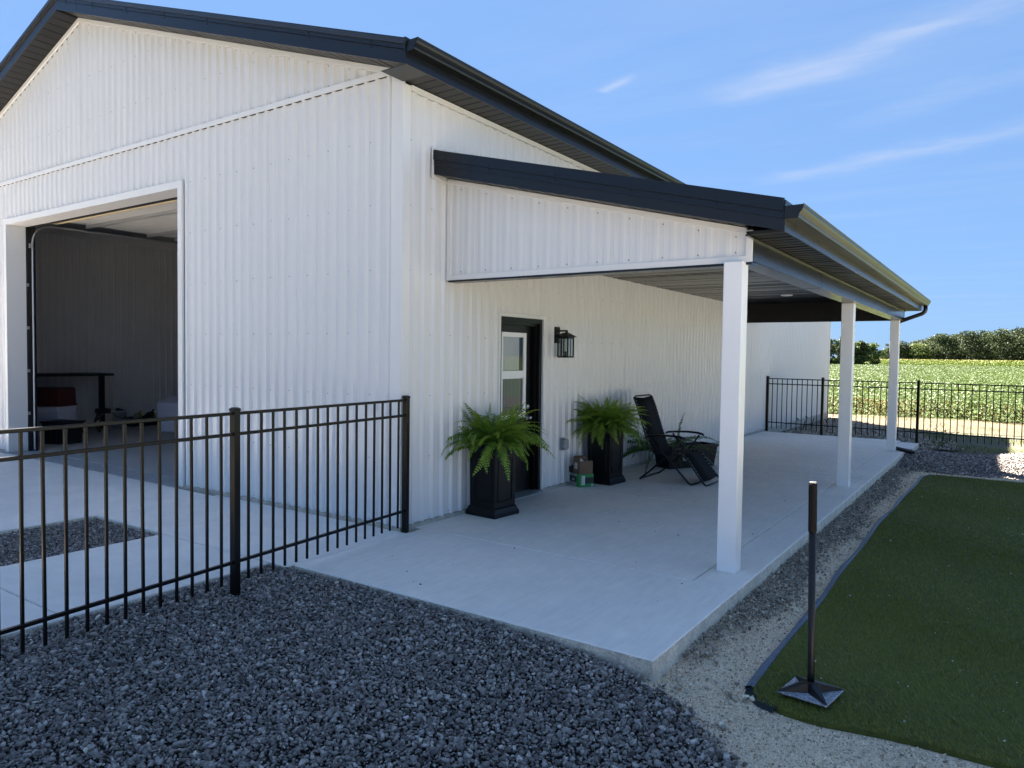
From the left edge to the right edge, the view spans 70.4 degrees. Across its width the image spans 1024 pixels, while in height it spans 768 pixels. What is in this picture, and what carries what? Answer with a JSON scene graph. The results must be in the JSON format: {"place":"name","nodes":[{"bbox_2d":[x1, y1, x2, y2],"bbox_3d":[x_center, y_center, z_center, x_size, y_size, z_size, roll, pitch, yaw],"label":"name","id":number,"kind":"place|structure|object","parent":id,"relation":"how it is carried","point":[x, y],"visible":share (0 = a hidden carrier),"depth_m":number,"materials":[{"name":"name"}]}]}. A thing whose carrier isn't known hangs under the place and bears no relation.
{"place":"outdoors","nodes":[
{"label":"outdoors","id":0,"kind":"place"},
{"bbox_2d":[0,518,154,566],"bbox_3d":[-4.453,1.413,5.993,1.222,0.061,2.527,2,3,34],"label":"gravel","id":1,"kind":"structure","parent":0,"point":[9,546],"depth_m":6.52,"materials":[{"name":"grey gravel"}]},
{"bbox_2d":[0,453,211,536],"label":"driveway","id":2,"kind":"structure","parent":0,"point":[9,497],"depth_m":8.44,"materials":[{"name":"concrete"}]},
{"bbox_2d":[0,534,267,642],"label":"sidewalk","id":3,"kind":"structure","parent":0,"point":[9,595],"depth_m":5.40,"materials":[{"name":"concrete"}]},
{"bbox_2d":[97,495,404,569],"bbox_3d":[-2.613,1.466,7.114,2.987,0.196,1.370,2,3,34],"label":"apron","id":4,"kind":"object","parent":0,"point":[151,519],"visible":0.49,"depth_m":6.93,"materials":[{"name":"concrete"}]},
{"bbox_2d":[0,565,747,767],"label":"gravel","id":5,"kind":"structure","parent":0,"point":[203,695],"depth_m":3.72,"materials":[{"name":"grey gravel"}]},
{"bbox_2d":[0,395,409,659],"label":"picket fence","id":6,"kind":"object","parent":5,"relation":"on","point":[234,434],"visible":0.99,"depth_m":4.89,"materials":[{"name":"black metal"}]},
{"bbox_2d":[7,425,749,522],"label":"floor","id":7,"kind":"structure","parent":0,"point":[96,458],"depth_m":11.57,"materials":[{"name":"concrete"}]},
{"bbox_2d":[37,405,76,439],"bbox_3d":[-8.558,0.719,13.574,0.550,0.630,0.450,1,2,9],"label":"plastic bin","id":8,"kind":"object","parent":7,"relation":"on","point":[46,413],"visible":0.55,"depth_m":13.37,"materials":[{"name":"grey plastic"}]},
{"bbox_2d":[37,386,76,406],"bbox_3d":[-8.536,0.230,13.553,0.590,0.345,0.460,1,2,9],"label":"red tub","id":9,"kind":"object","parent":8,"relation":"on","point":[51,396],"visible":0.94,"depth_m":13.36,"materials":[{"name":"red"}]},
{"bbox_2d":[39,419,85,444],"bbox_3d":[-8.060,0.862,13.018,0.560,0.400,0.440,1,2,12],"label":"storage tote","id":10,"kind":"object","parent":7,"relation":"on","point":[74,435],"visible":0.78,"depth_m":12.87,"materials":[{"name":"black plastic"}]},
{"bbox_2d":[37,373,113,428],"bbox_3d":[-9.601,0.375,14.986,0.800,1.180,2.320,2,3,34],"label":"steel bench","id":11,"kind":"object","parent":7,"relation":"on","point":[101,387],"visible":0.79,"depth_m":15.49,"materials":[{"name":"black metal"}]},
{"bbox_2d":[82,408,110,432],"bbox_3d":[-8.424,0.741,14.695,0.572,0.496,0.100,1,2,-1],"label":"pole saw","id":12,"kind":"object","parent":7,"relation":"on","point":[103,411],"visible":0.84,"depth_m":14.67,"materials":[{"name":"black"}]},
{"bbox_2d":[111,408,126,427],"bbox_3d":[-8.586,0.736,15.853,0.327,0.420,0.323,2,3,34],"label":"bucket","id":13,"kind":"object","parent":7,"relation":"on","point":[118,414],"visible":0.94,"depth_m":15.75,"materials":[{"name":"grey plastic"}]},
{"bbox_2d":[126,409,157,426],"bbox_3d":[-8.306,0.754,16.365,0.480,0.351,0.820,2,3,36],"label":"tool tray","id":14,"kind":"object","parent":7,"relation":"on","point":[149,414],"visible":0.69,"depth_m":16.28,"materials":[{"name":"black"}]},
{"bbox_2d":[156,396,177,431],"bbox_3d":[-7.098,0.624,15.287,0.560,0.726,0.460,1,2,4],"label":"plastic bin","id":15,"kind":"object","parent":7,"relation":"on","point":[167,406],"visible":0.48,"depth_m":15.08,"materials":[{"name":"grey plastic"}]},
{"bbox_2d":[0,0,1023,357],"label":"sky","id":16,"kind":"structure","parent":0,"point":[899,123],"materials":[{"name":"blue"}]},
{"bbox_2d":[654,451,984,766],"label":"yard","id":17,"kind":"structure","parent":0,"point":[683,743],"depth_m":3.65,"materials":[{"name":"grey gravel"}]},
{"bbox_2d":[765,376,1023,446],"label":"picket fence","id":18,"kind":"object","parent":17,"relation":"on","point":[916,431],"visible":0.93,"depth_m":15.21,"materials":[{"name":"black metal"}]},
{"bbox_2d":[911,451,1023,475],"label":"gravel bed","id":19,"kind":"object","parent":17,"relation":"on","point":[981,466],"visible":0.03,"depth_m":11.94,"materials":[{"name":"grey gravel"}]},
{"bbox_2d":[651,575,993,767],"bbox_3d":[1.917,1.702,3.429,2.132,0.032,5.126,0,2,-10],"label":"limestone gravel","id":20,"kind":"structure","parent":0,"point":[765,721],"depth_m":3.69,"materials":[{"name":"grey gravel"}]},
{"bbox_2d":[641,470,1023,767],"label":"path","id":21,"kind":"structure","parent":0,"point":[808,726],"depth_m":3.72,"materials":[{"name":"grey gravel"}]},
{"bbox_2d":[664,652,762,729],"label":"loose gravel","id":22,"kind":"structure","parent":21,"relation":"on","point":[721,724],"depth_m":3.85,"materials":[{"name":"grey gravel"}]},
{"bbox_2d":[682,466,920,663],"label":"mixed gravel","id":23,"kind":"structure","parent":21,"relation":"on","point":[845,529],"depth_m":6.16,"materials":[{"name":"grey gravel"}]},
{"bbox_2d":[745,474,1023,767],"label":"artificial turf","id":24,"kind":"structure","parent":21,"relation":"on","point":[872,651],"depth_m":4.72,"materials":[{"name":"green plastic"}]},
{"bbox_2d":[777,481,843,707],"bbox_3d":[1.581,1.071,3.825,0.256,1.116,0.256,1,2,42],"label":"hand tamper","id":25,"kind":"object","parent":24,"relation":"on","point":[810,688],"visible":1,"depth_m":3.81,"materials":[{"name":"metal"}]},
{"bbox_2d":[815,496,1022,741],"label":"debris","id":26,"kind":"object","parent":24,"relation":"on","point":[935,632],"visible":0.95,"depth_m":4.40,"materials":[{"name":"green"}]},
{"bbox_2d":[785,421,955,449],"bbox_3d":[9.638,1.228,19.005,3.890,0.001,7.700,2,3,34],"label":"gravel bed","id":27,"kind":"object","parent":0,"point":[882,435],"visible":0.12,"depth_m":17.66,"materials":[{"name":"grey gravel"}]},
{"bbox_2d":[913,419,965,448],"bbox_3d":[9.185,1.073,15.619,1.043,0.656,1.002,2,3,34],"label":"weed","id":28,"kind":"object","parent":27,"relation":"on","point":[942,444],"visible":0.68,"depth_m":15.60,"materials":[{"name":"green"}]},
{"bbox_2d":[780,417,963,450],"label":"back gravel","id":29,"kind":"structure","parent":0,"point":[924,442],"depth_m":18.06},
{"bbox_2d":[779,468,1022,583],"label":"limestone gravel","id":30,"kind":"structure","parent":0,"point":[884,509],"depth_m":8.36,"materials":[{"name":"grey gravel"}]},
{"bbox_2d":[782,412,1023,454],"bbox_3d":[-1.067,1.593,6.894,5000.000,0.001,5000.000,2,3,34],"label":"ground","id":31,"kind":"structure","parent":0,"point":[987,444],"depth_m":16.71,"materials":[{"name":"green plant"}]},
{"bbox_2d":[0,0,930,573],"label":"pole barn","id":32,"kind":"structure","parent":31,"relation":"on","point":[204,212],"depth_m":8.19,"materials":[{"name":"white metal"}]},
{"bbox_2d":[26,197,177,450],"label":"overhead door","id":33,"kind":"structure","parent":32,"relation":"in","point":[156,218],"depth_m":11.91,"materials":[{"name":"grey metal"}]},
{"bbox_2d":[500,316,543,499],"bbox_3d":[0.051,0.277,8.574,0.235,2.130,0.920,2,3,34],"label":"entry door","id":34,"kind":"structure","parent":32,"relation":"in","point":[521,338],"depth_m":8.74,"materials":[{"name":"black paint"}]},
{"bbox_2d":[560,437,564,449],"bbox_3d":[0.680,0.772,9.316,0.085,0.160,0.100,2,3,34],"label":"outlet box","id":35,"kind":"object","parent":32,"relation":"attached to","point":[562,443],"visible":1,"depth_m":9.31,"materials":[{"name":"grey plastic"}]},
{"bbox_2d":[554,327,575,357],"bbox_3d":[0.654,-0.522,9.070,0.238,0.385,0.196,2,3,34],"label":"wall lantern","id":36,"kind":"object","parent":32,"relation":"attached to","point":[558,336],"depth_m":9.04,"materials":[{"name":"black metal"}]},
{"bbox_2d":[294,440,902,683],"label":"porch slab","id":37,"kind":"structure","parent":31,"relation":"on","point":[557,571],"depth_m":6.10,"materials":[{"name":"concrete"}]},
{"bbox_2d":[465,442,519,518],"bbox_3d":[-0.203,0.994,7.684,0.405,0.760,0.405,3,3,38],"label":"planter","id":38,"kind":"object","parent":37,"relation":"on","point":[492,492],"visible":0.9,"depth_m":7.56,"materials":[{"name":"black plastic"}]},
{"bbox_2d":[440,402,555,479],"bbox_3d":[-0.166,0.554,7.628,1.338,0.779,1.206,2,3,34],"label":"fern","id":39,"kind":"object","parent":38,"relation":"in","point":[503,432],"visible":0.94,"depth_m":7.45,"materials":[{"name":"green plant"}]},
{"bbox_2d":[570,472,593,486],"bbox_3d":[0.906,1.238,9.444,0.218,0.165,0.248,0,2,-25],"label":"green carton","id":40,"kind":"object","parent":37,"relation":"on","point":[581,480],"visible":0.98,"depth_m":9.35,"materials":[{"name":"green cardboard"}]},
{"bbox_2d":[569,460,572,471],"bbox_3d":[0.814,1.074,9.490,0.135,0.156,0.062,0,2,-25],"label":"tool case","id":41,"kind":"object","parent":40,"relation":"on","point":[571,468],"visible":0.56,"depth_m":9.45,"materials":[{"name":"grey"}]},
{"bbox_2d":[573,455,592,473],"bbox_3d":[0.913,1.042,9.425,0.197,0.227,0.200,0,2,-25],"label":"cardboard box","id":42,"kind":"object","parent":40,"relation":"on","point":[582,464],"visible":1,"depth_m":9.35,"materials":[{"name":"brown cardboard"}]},
{"bbox_2d":[585,425,625,485],"bbox_3d":[1.250,0.935,9.717,0.405,0.760,0.405,3,3,38],"label":"planter","id":43,"kind":"object","parent":37,"relation":"on","point":[607,459],"visible":0.76,"depth_m":9.58,"materials":[{"name":"black plastic"}]},
{"bbox_2d":[567,395,651,448],"bbox_3d":[1.245,0.508,9.706,1.240,0.766,1.297,1,2,10],"label":"fern","id":44,"kind":"object","parent":43,"relation":"in","point":[614,415],"visible":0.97,"depth_m":9.49,"materials":[{"name":"green plant"}]},
{"bbox_2d":[655,441,718,468],"bbox_3d":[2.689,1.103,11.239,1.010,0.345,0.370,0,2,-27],"label":"chair","id":45,"kind":"object","parent":37,"relation":"on","point":[665,462],"visible":0.47,"depth_m":11.12,"materials":[{"name":"black fabric"}]},
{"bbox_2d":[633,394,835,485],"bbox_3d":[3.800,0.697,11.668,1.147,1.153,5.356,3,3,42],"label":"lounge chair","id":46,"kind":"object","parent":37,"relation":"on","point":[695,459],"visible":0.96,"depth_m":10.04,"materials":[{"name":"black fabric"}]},
{"bbox_2d":[744,431,918,455],"bbox_3d":[6.592,1.281,15.183,3.212,0.188,2.242,2,3,34],"label":"back pad","id":47,"kind":"object","parent":31,"relation":"on","point":[830,441],"visible":0.38,"depth_m":15.15,"materials":[{"name":"concrete"}]},
{"bbox_2d":[879,349,889,363],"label":"tree","id":48,"kind":"object","parent":31,"relation":"on","point":[881,357],"visible":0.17,"depth_m":265.42,"materials":[{"name":"green plant"}]},
{"bbox_2d":[880,341,915,364],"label":"tree","id":49,"kind":"object","parent":31,"relation":"on","point":[904,346],"visible":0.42,"depth_m":257.54,"materials":[{"name":"green plant"}]},
{"bbox_2d":[904,343,935,364],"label":"tree","id":50,"kind":"object","parent":31,"relation":"on","point":[919,352],"visible":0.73,"depth_m":253.04,"materials":[{"name":"green plant"}]},
{"bbox_2d":[910,339,935,358],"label":"tree","id":51,"kind":"object","parent":31,"relation":"on","point":[923,341],"visible":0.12,"depth_m":261.72,"materials":[{"name":"green plant"}]},
{"bbox_2d":[924,333,963,364],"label":"tree","id":52,"kind":"object","parent":31,"relation":"on","point":[943,343],"visible":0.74,"depth_m":250.09,"materials":[{"name":"green plant"}]},
{"bbox_2d":[865,359,1023,366],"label":"corn strip","id":53,"kind":"object","parent":31,"relation":"on","point":[974,363],"visible":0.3,"depth_m":231.24,"materials":[{"name":"green plant"}]},
{"bbox_2d":[938,333,965,364],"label":"tree","id":54,"kind":"object","parent":31,"relation":"on","point":[955,341],"visible":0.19,"depth_m":256.01,"materials":[{"name":"green plant"}]},
{"bbox_2d":[952,330,989,365],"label":"tree","id":55,"kind":"object","parent":31,"relation":"on","point":[971,343],"visible":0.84,"depth_m":245.22,"materials":[{"name":"green plant"}]},
{"bbox_2d":[957,330,998,365],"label":"tree","id":56,"kind":"object","parent":31,"relation":"on","point":[983,332],"visible":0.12,"depth_m":251.81,"materials":[{"name":"green plant"}]},
{"bbox_2d":[976,327,1023,365],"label":"tree","id":57,"kind":"object","parent":31,"relation":"on","point":[1000,354],"visible":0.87,"depth_m":240.62,"materials":[{"name":"green plant"}]},
{"bbox_2d":[994,326,1023,365],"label":"tree","id":58,"kind":"object","parent":31,"relation":"on","point":[1018,329],"visible":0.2,"depth_m":246.05,"materials":[{"name":"green plant"}]},
{"bbox_2d":[1009,331,1023,360],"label":"tree","id":59,"kind":"object","parent":31,"relation":"on","point":[1021,340],"visible":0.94,"depth_m":237.26,"materials":[{"name":"green plant"}]},
{"bbox_2d":[828,413,1023,436],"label":"dirt track","id":60,"kind":"structure","parent":0,"point":[960,427],"depth_m":21.39,"materials":[{"name":"beige soil"}]},
{"bbox_2d":[828,364,1023,422],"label":"field","id":61,"kind":"structure","parent":0,"point":[927,413],"depth_m":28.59,"materials":[{"name":"plant"}]},
{"bbox_2d":[830,358,839,363],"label":"tree","id":62,"kind":"object","parent":61,"relation":"on","point":[835,360],"visible":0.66,"depth_m":216.19,"materials":[{"name":"green plant"}]},
{"bbox_2d":[830,339,840,362],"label":"tree","id":63,"kind":"object","parent":61,"relation":"on","point":[834,350],"visible":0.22,"depth_m":218.75,"materials":[{"name":"green plant"}]},
{"bbox_2d":[832,337,840,363],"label":"tree","id":64,"kind":"object","parent":61,"relation":"on","point":[838,352],"visible":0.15,"depth_m":224.32,"materials":[{"name":"green plant"}]},
{"bbox_2d":[854,342,867,363],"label":"tree","id":65,"kind":"object","parent":61,"relation":"on","point":[858,360],"visible":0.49,"depth_m":219.26,"materials":[{"name":"green plant"}]},
{"bbox_2d":[854,340,873,363],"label":"tree","id":66,"kind":"object","parent":61,"relation":"on","point":[865,349],"visible":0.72,"depth_m":219.91,"materials":[{"name":"green plant"}]},
{"bbox_2d":[866,342,885,363],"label":"tree","id":67,"kind":"object","parent":61,"relation":"on","point":[875,355],"visible":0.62,"depth_m":233.40,"materials":[{"name":"green plant"}]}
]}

